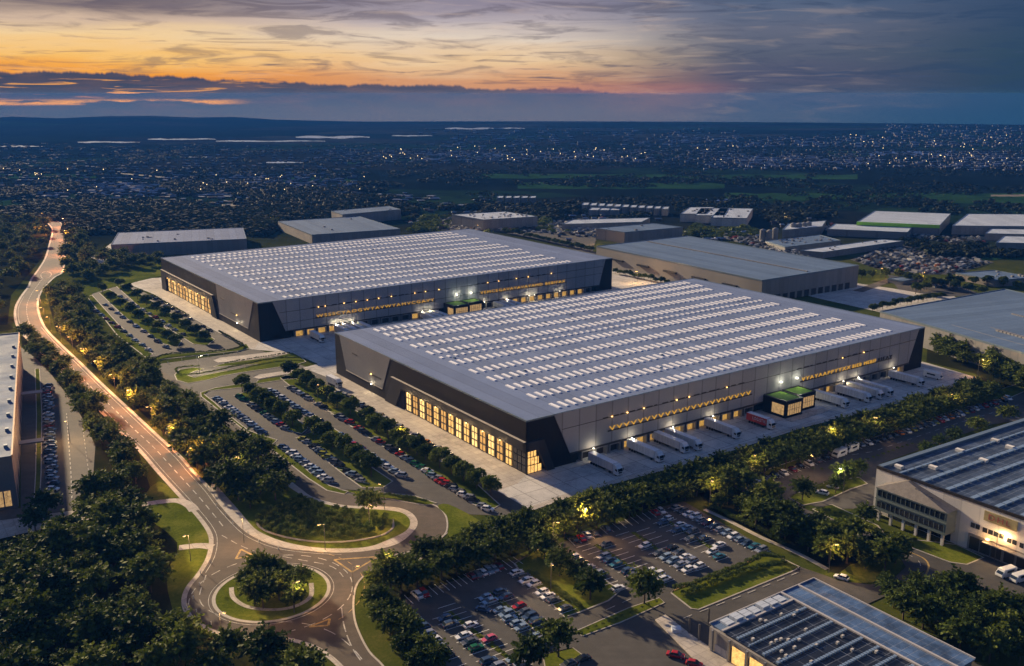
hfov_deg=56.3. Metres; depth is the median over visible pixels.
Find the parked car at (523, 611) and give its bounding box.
[516,607,532,615]
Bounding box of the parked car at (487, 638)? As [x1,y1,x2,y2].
[481,633,497,643]
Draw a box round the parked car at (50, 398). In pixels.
[42,396,54,400]
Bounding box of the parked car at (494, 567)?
[489,564,499,572]
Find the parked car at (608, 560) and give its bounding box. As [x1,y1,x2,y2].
[602,556,616,563]
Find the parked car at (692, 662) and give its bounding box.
[685,658,702,665]
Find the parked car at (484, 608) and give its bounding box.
[475,605,491,612]
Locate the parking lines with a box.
[98,308,960,665]
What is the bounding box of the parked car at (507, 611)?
[498,607,515,618]
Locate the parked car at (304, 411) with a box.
[301,410,310,413]
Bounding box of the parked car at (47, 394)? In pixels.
[42,393,52,396]
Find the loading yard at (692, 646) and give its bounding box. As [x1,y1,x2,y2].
[655,608,735,665]
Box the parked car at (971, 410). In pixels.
[965,408,974,412]
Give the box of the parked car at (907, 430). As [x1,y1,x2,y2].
[902,428,911,433]
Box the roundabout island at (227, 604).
[215,570,326,621]
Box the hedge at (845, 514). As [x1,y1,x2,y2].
[816,506,917,540]
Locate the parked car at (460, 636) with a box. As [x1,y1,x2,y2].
[454,630,472,640]
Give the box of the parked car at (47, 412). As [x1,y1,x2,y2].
[42,411,54,414]
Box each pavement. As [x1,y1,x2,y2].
[0,510,88,538]
[14,221,389,665]
[132,278,258,347]
[211,467,417,551]
[334,373,525,489]
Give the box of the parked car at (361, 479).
[354,477,365,481]
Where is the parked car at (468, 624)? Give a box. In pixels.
[462,620,478,628]
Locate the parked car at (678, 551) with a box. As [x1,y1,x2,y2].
[672,548,685,555]
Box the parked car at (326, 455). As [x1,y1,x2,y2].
[321,453,333,458]
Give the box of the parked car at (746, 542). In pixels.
[740,539,752,546]
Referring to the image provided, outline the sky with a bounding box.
[0,0,1023,124]
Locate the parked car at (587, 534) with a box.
[581,531,591,538]
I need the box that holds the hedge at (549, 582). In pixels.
[526,569,581,605]
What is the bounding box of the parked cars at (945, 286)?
[918,279,960,289]
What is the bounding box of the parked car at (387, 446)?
[384,444,394,448]
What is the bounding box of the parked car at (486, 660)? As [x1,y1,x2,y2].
[478,655,497,665]
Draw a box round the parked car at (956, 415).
[950,413,959,417]
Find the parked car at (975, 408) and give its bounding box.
[970,406,979,410]
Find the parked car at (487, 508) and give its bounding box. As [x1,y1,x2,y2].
[481,505,494,511]
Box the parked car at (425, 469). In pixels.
[420,467,433,471]
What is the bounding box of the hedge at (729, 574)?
[680,559,787,593]
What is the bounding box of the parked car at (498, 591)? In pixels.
[493,587,508,595]
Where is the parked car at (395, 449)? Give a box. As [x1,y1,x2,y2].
[388,447,400,451]
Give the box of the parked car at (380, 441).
[375,439,385,443]
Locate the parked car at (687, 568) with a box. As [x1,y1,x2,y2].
[681,564,694,572]
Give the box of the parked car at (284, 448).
[281,446,291,450]
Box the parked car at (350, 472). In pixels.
[344,470,358,475]
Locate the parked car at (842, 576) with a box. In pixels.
[833,573,849,581]
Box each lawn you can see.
[45,263,160,305]
[144,482,208,617]
[215,472,409,547]
[438,504,478,536]
[839,558,902,582]
[911,540,981,563]
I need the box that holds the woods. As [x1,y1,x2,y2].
[0,212,1023,431]
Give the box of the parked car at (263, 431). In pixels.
[256,429,267,433]
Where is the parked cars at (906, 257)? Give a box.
[855,245,989,273]
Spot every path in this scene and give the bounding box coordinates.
[142,498,199,511]
[179,543,214,549]
[229,583,313,610]
[531,376,974,509]
[704,509,828,569]
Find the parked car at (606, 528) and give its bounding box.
[601,525,611,531]
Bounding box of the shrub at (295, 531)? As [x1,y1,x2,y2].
[291,528,300,535]
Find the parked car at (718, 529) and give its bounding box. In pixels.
[714,526,726,532]
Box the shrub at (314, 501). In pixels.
[310,499,317,504]
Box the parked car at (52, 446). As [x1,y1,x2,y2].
[44,444,57,448]
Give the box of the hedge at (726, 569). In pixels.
[672,551,784,589]
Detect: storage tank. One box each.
[759,229,765,241]
[766,229,772,240]
[772,227,778,238]
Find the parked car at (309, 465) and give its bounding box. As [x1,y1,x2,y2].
[303,463,316,467]
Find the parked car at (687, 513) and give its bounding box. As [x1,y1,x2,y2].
[682,510,693,516]
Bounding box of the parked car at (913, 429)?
[908,426,917,431]
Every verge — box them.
[35,369,40,494]
[88,295,151,355]
[101,289,180,346]
[117,285,213,344]
[154,344,248,360]
[175,353,304,382]
[201,383,275,443]
[241,392,304,432]
[256,375,295,382]
[274,444,346,493]
[282,374,498,507]
[300,433,390,486]
[347,490,435,504]
[446,610,513,662]
[489,591,540,631]
[516,548,616,614]
[544,648,579,665]
[577,598,662,634]
[594,545,636,571]
[631,532,674,563]
[669,521,711,547]
[672,555,797,608]
[751,383,1023,484]
[790,478,865,504]
[814,505,883,533]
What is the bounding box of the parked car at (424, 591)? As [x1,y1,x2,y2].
[417,586,429,597]
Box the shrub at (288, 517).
[285,514,293,520]
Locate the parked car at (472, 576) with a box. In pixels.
[466,572,476,579]
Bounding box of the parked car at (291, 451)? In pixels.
[285,449,298,454]
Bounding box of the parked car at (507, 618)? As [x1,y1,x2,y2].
[501,614,517,622]
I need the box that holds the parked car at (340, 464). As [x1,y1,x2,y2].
[333,462,345,466]
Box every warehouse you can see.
[0,332,43,509]
[111,227,246,254]
[160,229,612,341]
[278,216,399,242]
[331,206,400,221]
[334,278,924,474]
[452,211,537,229]
[562,217,649,228]
[596,223,682,242]
[596,236,858,298]
[680,207,713,221]
[695,208,728,222]
[708,577,975,665]
[711,208,752,225]
[765,235,840,250]
[782,220,825,237]
[800,239,903,257]
[827,223,911,238]
[857,211,950,234]
[873,418,1023,569]
[880,289,1023,376]
[887,276,916,284]
[951,214,1023,234]
[984,228,1023,240]
[996,236,1023,249]
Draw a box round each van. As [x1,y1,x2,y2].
[832,446,847,458]
[845,441,858,452]
[995,564,1016,578]
[1009,570,1023,583]
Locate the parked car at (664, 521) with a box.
[656,518,669,525]
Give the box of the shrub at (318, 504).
[315,501,324,507]
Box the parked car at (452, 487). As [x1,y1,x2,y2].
[448,485,459,490]
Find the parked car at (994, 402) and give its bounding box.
[990,400,998,404]
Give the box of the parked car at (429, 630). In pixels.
[422,628,436,635]
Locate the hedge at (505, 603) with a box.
[491,592,540,628]
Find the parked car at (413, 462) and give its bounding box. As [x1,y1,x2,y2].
[409,460,421,464]
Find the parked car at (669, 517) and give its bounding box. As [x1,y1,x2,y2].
[662,514,673,519]
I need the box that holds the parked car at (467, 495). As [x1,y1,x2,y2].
[462,493,475,498]
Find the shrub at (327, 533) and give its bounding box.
[322,531,331,537]
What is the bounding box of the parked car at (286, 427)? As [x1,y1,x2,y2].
[279,425,289,429]
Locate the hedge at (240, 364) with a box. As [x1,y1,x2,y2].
[180,356,299,375]
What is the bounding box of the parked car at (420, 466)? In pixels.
[415,464,426,468]
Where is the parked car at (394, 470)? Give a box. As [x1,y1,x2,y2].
[387,468,400,472]
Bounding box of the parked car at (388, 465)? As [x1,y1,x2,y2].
[382,463,394,468]
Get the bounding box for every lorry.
[309,330,325,342]
[326,374,342,387]
[334,324,348,331]
[341,323,356,329]
[349,322,363,328]
[357,321,370,326]
[420,312,435,318]
[426,311,441,316]
[432,310,447,315]
[493,301,508,307]
[499,300,515,305]
[505,299,521,304]
[588,451,623,475]
[626,438,664,462]
[652,430,689,453]
[664,427,702,450]
[704,417,741,438]
[746,411,775,429]
[815,389,849,408]
[835,384,872,402]
[846,381,884,399]
[855,378,893,396]
[888,370,924,386]
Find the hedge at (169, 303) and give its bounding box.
[151,293,188,314]
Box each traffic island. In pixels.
[215,350,291,361]
[254,368,306,377]
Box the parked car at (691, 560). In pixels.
[685,556,698,564]
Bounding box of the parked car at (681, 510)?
[677,506,688,513]
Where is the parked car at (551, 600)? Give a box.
[546,596,560,603]
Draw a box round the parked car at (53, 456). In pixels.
[43,454,57,458]
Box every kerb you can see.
[34,369,41,492]
[88,295,152,357]
[100,289,181,346]
[116,284,214,345]
[166,345,249,358]
[174,353,305,382]
[200,383,277,443]
[212,565,330,622]
[213,350,292,362]
[240,393,307,433]
[253,368,309,378]
[256,375,316,383]
[256,519,393,542]
[274,444,347,493]
[280,373,499,511]
[298,432,392,487]
[339,489,436,504]
[352,504,447,665]
[514,545,619,616]
[543,647,580,665]
[578,597,664,635]
[671,552,799,609]
[752,382,1023,486]
[788,477,867,505]
[812,504,886,535]
[888,537,983,564]
[913,553,929,576]
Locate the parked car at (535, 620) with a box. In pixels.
[528,615,545,625]
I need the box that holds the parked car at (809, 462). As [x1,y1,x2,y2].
[804,459,813,465]
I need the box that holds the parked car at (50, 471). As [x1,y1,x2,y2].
[44,469,57,473]
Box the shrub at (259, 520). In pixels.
[254,518,261,523]
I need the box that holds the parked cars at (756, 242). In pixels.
[724,232,811,256]
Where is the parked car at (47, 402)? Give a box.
[42,400,52,403]
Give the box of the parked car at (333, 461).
[330,458,342,463]
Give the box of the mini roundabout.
[41,271,50,277]
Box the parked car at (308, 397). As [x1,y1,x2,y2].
[303,395,313,399]
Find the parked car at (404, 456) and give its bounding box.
[399,454,411,458]
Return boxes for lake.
[78,141,132,142]
[148,138,215,139]
[225,140,306,141]
[266,161,302,162]
[296,136,369,137]
[333,136,352,138]
[392,135,431,135]
[445,127,524,128]
[869,151,952,155]
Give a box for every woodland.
[0,138,1023,208]
[427,196,1023,257]
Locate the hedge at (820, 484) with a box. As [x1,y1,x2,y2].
[804,481,829,491]
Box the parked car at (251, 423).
[246,421,257,425]
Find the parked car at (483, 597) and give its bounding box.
[478,592,492,600]
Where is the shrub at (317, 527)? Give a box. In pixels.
[313,525,320,530]
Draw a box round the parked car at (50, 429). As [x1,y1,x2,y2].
[43,427,56,430]
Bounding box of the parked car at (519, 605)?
[511,601,526,609]
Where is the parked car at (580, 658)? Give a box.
[574,653,591,663]
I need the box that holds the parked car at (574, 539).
[569,536,578,542]
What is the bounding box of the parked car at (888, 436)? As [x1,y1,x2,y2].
[883,433,892,438]
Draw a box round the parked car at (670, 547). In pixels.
[666,544,678,550]
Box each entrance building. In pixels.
[444,298,482,314]
[762,385,828,421]
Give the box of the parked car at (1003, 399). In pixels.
[999,397,1007,401]
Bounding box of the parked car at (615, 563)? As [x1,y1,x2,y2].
[609,559,622,567]
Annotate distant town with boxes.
[0,124,1023,195]
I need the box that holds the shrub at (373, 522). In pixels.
[366,518,375,524]
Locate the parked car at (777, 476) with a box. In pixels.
[770,471,779,478]
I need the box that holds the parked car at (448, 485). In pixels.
[444,482,457,487]
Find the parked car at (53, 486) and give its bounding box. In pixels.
[47,485,59,490]
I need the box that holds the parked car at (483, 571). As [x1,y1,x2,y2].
[477,568,487,575]
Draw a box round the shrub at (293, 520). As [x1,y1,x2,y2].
[289,517,298,523]
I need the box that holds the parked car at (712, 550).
[706,547,718,554]
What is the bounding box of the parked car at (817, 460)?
[812,457,821,462]
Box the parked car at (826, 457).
[821,454,830,459]
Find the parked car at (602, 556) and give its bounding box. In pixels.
[597,551,611,560]
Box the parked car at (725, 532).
[720,528,732,535]
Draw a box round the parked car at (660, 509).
[656,506,665,513]
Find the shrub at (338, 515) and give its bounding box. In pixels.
[335,512,343,518]
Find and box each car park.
[0,348,94,519]
[92,286,238,357]
[160,349,524,515]
[402,501,981,665]
[404,219,595,251]
[754,392,1023,508]
[851,246,992,273]
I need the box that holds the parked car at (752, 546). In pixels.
[747,542,760,549]
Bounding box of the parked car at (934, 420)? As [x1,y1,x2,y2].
[930,418,939,423]
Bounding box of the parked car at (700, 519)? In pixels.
[695,516,706,522]
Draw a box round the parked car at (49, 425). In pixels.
[43,423,54,426]
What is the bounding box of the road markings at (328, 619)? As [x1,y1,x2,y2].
[235,549,376,626]
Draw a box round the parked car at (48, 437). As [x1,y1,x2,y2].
[44,435,55,439]
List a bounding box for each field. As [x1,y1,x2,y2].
[0,173,95,178]
[0,200,21,205]
[281,177,354,181]
[475,173,664,178]
[518,182,724,188]
[665,174,857,179]
[725,193,884,200]
[828,151,869,155]
[880,193,1023,197]
[930,197,1023,203]
[962,256,1023,259]
[991,194,1023,196]
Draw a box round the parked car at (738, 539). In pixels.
[734,536,746,542]
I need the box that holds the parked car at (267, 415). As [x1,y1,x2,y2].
[262,413,273,416]
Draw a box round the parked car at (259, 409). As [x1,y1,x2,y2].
[254,407,264,411]
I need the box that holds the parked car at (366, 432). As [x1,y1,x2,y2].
[361,430,371,434]
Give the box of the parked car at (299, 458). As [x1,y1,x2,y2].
[293,456,306,460]
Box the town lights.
[3,134,1006,189]
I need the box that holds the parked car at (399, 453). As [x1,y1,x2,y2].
[394,451,405,455]
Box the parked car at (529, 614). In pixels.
[521,610,538,620]
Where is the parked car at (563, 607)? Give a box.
[557,603,572,612]
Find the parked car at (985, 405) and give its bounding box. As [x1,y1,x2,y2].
[981,403,988,407]
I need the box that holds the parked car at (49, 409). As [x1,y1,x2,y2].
[42,407,53,411]
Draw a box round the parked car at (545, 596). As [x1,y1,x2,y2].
[540,591,555,599]
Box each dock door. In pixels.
[293,329,304,336]
[305,328,315,334]
[316,326,326,332]
[327,325,333,331]
[370,318,379,325]
[380,317,389,323]
[390,315,399,321]
[400,314,409,320]
[410,312,419,318]
[484,301,493,307]
[519,296,527,302]
[528,295,535,301]
[536,294,543,299]
[544,293,551,298]
[552,292,559,297]
[560,290,567,296]
[568,289,575,295]
[576,288,583,293]
[578,449,593,460]
[584,287,591,292]
[594,445,607,453]
[607,441,620,452]
[621,440,626,449]
[634,434,646,442]
[647,433,652,441]
[673,424,684,432]
[685,421,696,431]
[697,419,703,428]
[711,415,719,420]
[720,412,731,420]
[731,409,742,418]
[742,406,753,415]
[790,292,794,298]
[797,290,801,297]
[804,289,808,295]
[811,288,815,294]
[818,287,822,293]
[824,384,833,391]
[861,374,869,380]
[870,372,878,380]
[878,370,886,378]
[896,365,903,371]
[966,533,982,553]
[977,537,992,557]
[988,541,1003,561]
[1001,546,1016,565]
[1014,550,1023,569]
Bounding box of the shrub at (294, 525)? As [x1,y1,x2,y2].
[289,523,298,529]
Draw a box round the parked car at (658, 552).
[652,548,665,556]
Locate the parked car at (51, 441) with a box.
[43,439,56,444]
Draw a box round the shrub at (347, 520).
[343,518,351,524]
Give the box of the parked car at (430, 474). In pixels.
[426,472,436,476]
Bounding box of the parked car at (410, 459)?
[404,457,415,461]
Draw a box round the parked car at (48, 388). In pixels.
[42,386,52,390]
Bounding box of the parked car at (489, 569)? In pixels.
[482,564,494,574]
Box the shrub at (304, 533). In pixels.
[301,530,308,536]
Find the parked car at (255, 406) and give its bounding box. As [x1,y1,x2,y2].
[250,404,259,408]
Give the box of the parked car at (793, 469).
[788,466,797,472]
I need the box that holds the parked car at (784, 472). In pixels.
[779,469,788,475]
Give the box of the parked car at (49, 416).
[42,414,54,418]
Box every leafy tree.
[97,283,107,293]
[104,291,116,299]
[113,298,126,306]
[114,278,125,286]
[121,283,132,291]
[124,302,135,310]
[130,289,142,298]
[131,309,144,317]
[139,294,152,304]
[141,316,153,326]
[150,301,160,310]
[150,320,163,332]
[159,306,170,316]
[160,329,173,336]
[167,334,183,344]
[169,312,182,320]
[179,319,192,326]
[186,324,201,335]
[198,330,210,341]
[232,373,250,391]
[243,382,259,393]
[248,386,267,402]
[257,391,275,403]
[263,396,282,412]
[272,400,289,416]
[280,360,299,377]
[282,409,302,425]
[290,368,305,382]
[298,370,314,387]
[302,415,320,434]
[307,378,325,390]
[310,421,333,434]
[315,385,335,399]
[319,431,341,447]
[327,391,345,407]
[333,433,352,454]
[339,395,359,414]
[343,443,363,462]
[351,449,371,463]
[356,406,375,420]
[359,452,382,476]
[365,412,384,431]
[378,417,396,438]
[388,426,409,445]
[396,433,415,450]
[406,434,426,454]
[414,442,434,459]
[428,446,450,467]
[441,454,461,474]
[452,459,474,481]
[465,467,486,487]
[478,474,501,495]
[858,269,866,278]
[867,270,877,277]
[868,303,877,311]
[879,301,886,308]
[880,267,890,277]
[894,268,904,276]
[903,272,913,278]
[911,282,922,293]
[912,273,924,282]
[922,281,932,289]
[928,276,939,286]
[939,278,948,287]
[944,273,954,284]
[949,279,960,287]
[955,275,964,281]
[963,282,974,292]
[968,276,979,283]
[976,286,988,291]
[981,275,994,282]
[998,276,1008,286]
[1012,280,1023,286]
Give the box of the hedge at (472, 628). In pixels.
[449,611,504,653]
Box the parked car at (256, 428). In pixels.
[253,426,263,430]
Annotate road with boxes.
[16,220,446,665]
[116,173,180,179]
[507,233,595,253]
[733,485,1023,603]
[853,276,971,294]
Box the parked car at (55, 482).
[46,480,60,484]
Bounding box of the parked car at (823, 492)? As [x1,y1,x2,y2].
[815,489,828,495]
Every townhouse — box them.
[497,196,503,203]
[505,196,511,201]
[513,196,519,202]
[521,196,527,202]
[529,196,535,203]
[582,202,589,209]
[588,207,599,214]
[598,203,605,207]
[599,207,610,214]
[609,207,621,214]
[614,204,621,208]
[622,204,629,213]
[630,205,637,213]
[638,205,645,212]
[646,206,652,214]
[654,206,660,214]
[661,206,668,215]
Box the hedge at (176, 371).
[174,365,199,372]
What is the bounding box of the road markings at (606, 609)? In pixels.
[66,405,1016,617]
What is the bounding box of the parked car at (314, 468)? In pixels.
[308,466,320,471]
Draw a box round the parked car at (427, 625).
[417,621,430,631]
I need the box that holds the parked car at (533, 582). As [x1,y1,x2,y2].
[526,578,541,586]
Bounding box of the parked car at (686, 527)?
[681,524,693,530]
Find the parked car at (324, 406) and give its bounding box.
[318,404,328,408]
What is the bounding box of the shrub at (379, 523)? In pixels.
[376,520,384,526]
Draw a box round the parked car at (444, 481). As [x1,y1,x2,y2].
[438,479,451,484]
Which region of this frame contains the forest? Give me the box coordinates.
[0,204,419,236]
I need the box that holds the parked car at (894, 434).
[889,432,898,436]
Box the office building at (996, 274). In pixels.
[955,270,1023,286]
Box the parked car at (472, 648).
[467,643,484,652]
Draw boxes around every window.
[0,492,3,506]
[4,491,11,506]
[173,281,176,294]
[176,283,179,296]
[179,284,182,298]
[182,286,185,299]
[185,287,188,301]
[188,289,191,303]
[191,290,194,304]
[194,292,197,306]
[198,294,200,308]
[201,296,204,310]
[204,297,207,312]
[406,392,411,411]
[412,395,417,415]
[419,399,424,419]
[426,402,431,423]
[433,406,438,427]
[440,410,446,430]
[448,307,452,314]
[448,414,453,435]
[455,417,461,439]
[456,306,467,313]
[463,421,469,443]
[470,302,481,311]
[471,425,477,447]
[479,429,485,452]
[488,434,494,456]
[496,438,502,461]
[505,443,511,466]
[513,447,525,473]
[528,450,536,457]
[528,456,538,465]
[528,463,540,472]
[771,402,783,414]
[787,400,801,415]
[802,393,814,408]
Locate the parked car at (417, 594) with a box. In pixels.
[411,589,423,599]
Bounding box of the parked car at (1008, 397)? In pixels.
[1003,395,1012,400]
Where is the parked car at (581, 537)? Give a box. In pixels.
[576,534,586,541]
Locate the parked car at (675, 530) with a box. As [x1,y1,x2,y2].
[670,526,682,533]
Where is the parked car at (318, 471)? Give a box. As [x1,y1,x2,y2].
[311,469,324,474]
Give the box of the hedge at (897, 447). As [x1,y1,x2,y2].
[811,442,913,469]
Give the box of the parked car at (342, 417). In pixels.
[337,415,348,420]
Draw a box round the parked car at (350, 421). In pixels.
[344,419,354,423]
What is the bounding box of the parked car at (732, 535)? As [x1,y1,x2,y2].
[726,531,739,539]
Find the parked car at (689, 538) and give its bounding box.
[684,534,696,541]
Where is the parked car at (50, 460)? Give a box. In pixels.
[44,458,57,463]
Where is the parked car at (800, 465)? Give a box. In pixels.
[795,462,805,468]
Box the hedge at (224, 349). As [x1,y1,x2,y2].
[155,330,244,358]
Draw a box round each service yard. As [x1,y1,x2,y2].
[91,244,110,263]
[131,277,635,376]
[499,362,971,507]
[612,271,663,286]
[809,283,954,311]
[888,275,976,296]
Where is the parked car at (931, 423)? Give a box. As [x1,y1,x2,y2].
[926,421,935,425]
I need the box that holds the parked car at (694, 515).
[689,511,701,519]
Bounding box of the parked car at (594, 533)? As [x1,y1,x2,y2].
[589,530,599,536]
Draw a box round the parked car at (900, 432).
[895,430,904,434]
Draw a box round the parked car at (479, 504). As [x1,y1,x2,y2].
[476,502,490,507]
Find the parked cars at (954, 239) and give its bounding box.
[825,223,985,243]
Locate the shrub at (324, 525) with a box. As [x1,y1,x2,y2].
[320,523,328,528]
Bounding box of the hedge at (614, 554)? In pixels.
[596,544,636,570]
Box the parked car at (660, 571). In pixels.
[654,569,665,577]
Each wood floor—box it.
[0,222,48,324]
[0,336,279,665]
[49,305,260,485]
[376,421,885,600]
[699,488,902,573]
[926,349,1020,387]
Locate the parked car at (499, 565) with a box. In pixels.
[492,562,504,569]
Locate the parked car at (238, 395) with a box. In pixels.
[235,393,245,397]
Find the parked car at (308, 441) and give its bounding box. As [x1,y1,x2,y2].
[301,439,311,443]
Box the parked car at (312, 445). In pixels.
[308,443,319,447]
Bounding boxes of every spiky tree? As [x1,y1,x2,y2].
[0,539,15,562]
[0,549,10,569]
[0,559,30,590]
[0,579,26,606]
[0,581,63,623]
[0,598,12,640]
[0,608,50,648]
[0,638,45,665]
[0,642,9,652]
[3,543,52,572]
[4,539,48,561]
[9,528,47,554]
[11,633,54,663]
[16,502,52,531]
[18,554,66,579]
[18,557,80,595]
[22,487,63,515]
[31,520,76,555]
[39,587,81,616]
[40,508,87,546]
[41,606,83,647]
[46,647,83,665]
[49,549,74,566]
[58,639,127,665]
[62,600,119,648]
[65,593,100,615]
[66,520,101,554]
[66,548,108,577]
[68,468,112,496]
[69,490,96,507]
[70,560,120,596]
[71,493,100,521]
[72,520,119,558]
[80,510,120,529]
[82,491,130,521]
[86,421,110,444]
[86,466,108,491]
[88,593,131,618]
[95,422,126,443]
[97,489,115,497]
[97,536,137,567]
[101,469,132,489]
[101,630,145,665]
[102,604,159,645]
[105,438,138,459]
[106,433,137,449]
[107,557,136,583]
[108,445,136,464]
[110,518,141,543]
[112,460,132,472]
[112,583,149,602]
[113,485,153,506]
[114,499,161,528]
[117,460,148,483]
[118,523,165,555]
[118,544,178,591]
[118,591,160,620]
[121,496,149,512]
[127,638,178,665]
[134,545,162,556]
[149,413,173,435]
[151,610,170,637]
[153,605,205,651]
[155,612,215,665]
[165,425,190,441]
[167,416,197,432]
[167,427,205,459]
[170,413,184,422]
[181,397,212,419]
[186,440,217,469]
[187,432,218,464]
[189,641,235,665]
[192,408,211,418]
[193,416,206,428]
[194,424,212,438]
[198,419,220,432]
[200,459,222,484]
[206,407,236,428]
[206,620,247,660]
[207,455,250,489]
[210,432,244,459]
[212,432,230,440]
[213,426,230,436]
[215,454,234,464]
[221,477,251,500]
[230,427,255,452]
[232,620,293,665]
[233,566,257,585]
[234,449,259,464]
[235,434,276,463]
[236,569,269,603]
[240,457,255,481]
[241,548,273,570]
[243,461,267,481]
[247,580,277,607]
[250,473,264,492]
[255,565,278,585]
[256,468,294,499]
[256,554,284,571]
[256,651,283,665]
[260,451,279,473]
[262,454,295,473]
[265,569,292,600]
[272,561,294,574]
[275,641,325,665]
[276,567,307,593]
[279,579,307,608]
[280,468,298,490]
[289,563,314,584]
[303,641,329,665]
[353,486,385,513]
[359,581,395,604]
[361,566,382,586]
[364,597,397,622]
[368,548,400,567]
[372,552,409,587]
[372,565,397,587]
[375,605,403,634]
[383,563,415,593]
[386,596,407,607]
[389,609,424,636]
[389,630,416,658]
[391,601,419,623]
[396,551,415,559]
[401,555,418,566]
[401,555,435,588]
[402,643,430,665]
[409,534,438,557]
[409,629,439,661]
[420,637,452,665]
[421,546,437,568]
[424,549,459,579]
[433,534,451,551]
[440,535,472,566]
[445,546,473,575]
[452,527,475,541]
[459,534,479,554]
[461,520,488,541]
[467,541,493,567]
[474,529,496,545]
[481,531,513,561]
[485,513,515,531]
[487,522,518,537]
[503,510,530,524]
[503,532,523,555]
[507,629,551,665]
[509,502,542,527]
[511,521,532,535]
[518,527,537,549]
[522,511,554,532]
[527,526,563,559]
[535,615,582,656]
[537,518,561,538]
[541,504,566,522]
[543,544,574,575]
[549,496,572,510]
[550,512,576,537]
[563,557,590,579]
[564,491,591,507]
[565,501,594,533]
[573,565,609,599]
[576,484,605,503]
[578,499,592,507]
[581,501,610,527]
[590,489,614,518]
[599,480,618,495]
[605,498,630,524]
[610,485,634,501]
[612,479,629,486]
[615,493,642,519]
[623,481,647,508]
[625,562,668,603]
[630,475,649,484]
[632,484,656,513]
[638,479,655,504]
[640,470,666,483]
[648,481,674,506]
[650,477,668,486]
[656,465,676,481]
[662,480,683,503]
[666,460,692,478]
[666,471,688,485]
[677,479,696,500]
[683,456,706,473]
[684,471,694,479]
[690,475,704,495]
[691,464,710,475]
[692,455,715,469]
[694,470,725,498]
[707,464,722,491]
[708,449,735,465]
[709,489,727,509]
[710,462,740,489]
[719,484,737,503]
[728,465,758,493]
[729,459,756,473]
[731,452,752,462]
[732,494,746,512]
[734,443,757,457]
[736,497,770,529]
[738,492,763,519]
[740,485,759,497]
[748,441,768,452]
[748,460,763,473]
[750,473,786,500]
[751,448,781,475]
[754,445,774,467]
[755,434,776,447]
[757,492,780,524]
[761,497,803,533]
[763,439,786,451]
[769,513,803,543]
[770,450,783,470]
[772,442,801,467]
[782,430,796,440]
[782,498,804,513]
[788,431,811,443]
[788,475,816,499]
[791,427,813,434]
[792,512,810,534]
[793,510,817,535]
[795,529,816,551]
[796,443,814,462]
[804,427,822,441]
[804,440,824,460]
[808,510,829,522]
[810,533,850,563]
[811,423,824,431]
[811,433,833,456]
[813,429,830,435]
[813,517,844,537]
[821,421,846,439]
[822,419,843,426]
[822,430,842,449]
[827,414,851,429]
[827,473,845,492]
[829,458,863,485]
[830,517,844,529]
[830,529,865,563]
[836,426,858,446]
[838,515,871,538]
[845,417,862,429]
[848,415,861,421]
[849,427,864,443]
[851,458,869,473]
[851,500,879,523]
[852,408,874,421]
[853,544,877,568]
[855,423,877,441]
[860,417,876,424]
[862,530,889,545]
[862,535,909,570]
[863,414,882,423]
[867,419,882,438]
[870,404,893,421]
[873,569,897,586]
[877,420,894,435]
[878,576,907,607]
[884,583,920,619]
[886,417,907,431]
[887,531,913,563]
[900,591,944,628]
[902,568,927,584]
[903,575,942,596]
[917,440,936,450]
[922,575,947,591]
[928,570,948,592]
[928,596,966,634]
[929,587,958,621]
[932,432,949,444]
[935,609,984,649]
[938,563,988,597]
[944,425,966,439]
[944,587,972,604]
[956,601,994,631]
[958,591,1002,614]
[964,580,982,597]
[969,623,1015,663]
[975,581,1022,614]
[981,606,1023,636]
[1005,627,1023,663]
[1009,602,1023,631]
[1012,592,1023,607]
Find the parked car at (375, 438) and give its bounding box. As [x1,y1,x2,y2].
[370,436,381,440]
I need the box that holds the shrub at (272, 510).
[267,508,276,514]
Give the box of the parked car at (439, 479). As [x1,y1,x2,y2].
[434,477,445,482]
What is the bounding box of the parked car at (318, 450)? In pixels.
[314,448,326,452]
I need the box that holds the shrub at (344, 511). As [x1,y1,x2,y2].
[339,509,348,515]
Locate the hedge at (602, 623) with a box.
[579,600,657,632]
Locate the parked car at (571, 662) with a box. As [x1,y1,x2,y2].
[559,658,577,665]
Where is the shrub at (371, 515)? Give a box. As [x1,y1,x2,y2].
[367,512,374,518]
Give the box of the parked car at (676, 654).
[666,650,685,659]
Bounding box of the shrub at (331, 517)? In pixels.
[326,515,335,521]
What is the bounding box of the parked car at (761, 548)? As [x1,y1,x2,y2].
[754,544,768,552]
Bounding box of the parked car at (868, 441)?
[864,439,873,444]
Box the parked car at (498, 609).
[492,606,507,613]
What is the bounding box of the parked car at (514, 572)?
[509,568,523,575]
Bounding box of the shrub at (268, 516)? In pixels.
[263,514,272,520]
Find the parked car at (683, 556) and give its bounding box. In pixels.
[679,553,692,559]
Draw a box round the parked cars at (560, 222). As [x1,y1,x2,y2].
[408,217,600,236]
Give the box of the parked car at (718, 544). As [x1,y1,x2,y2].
[712,541,726,548]
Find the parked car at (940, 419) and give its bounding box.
[935,416,945,422]
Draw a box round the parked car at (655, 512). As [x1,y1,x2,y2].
[650,509,659,515]
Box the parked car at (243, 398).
[238,397,248,400]
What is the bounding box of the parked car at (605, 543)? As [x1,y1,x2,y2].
[599,540,612,547]
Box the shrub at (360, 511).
[358,508,367,513]
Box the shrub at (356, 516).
[353,514,361,519]

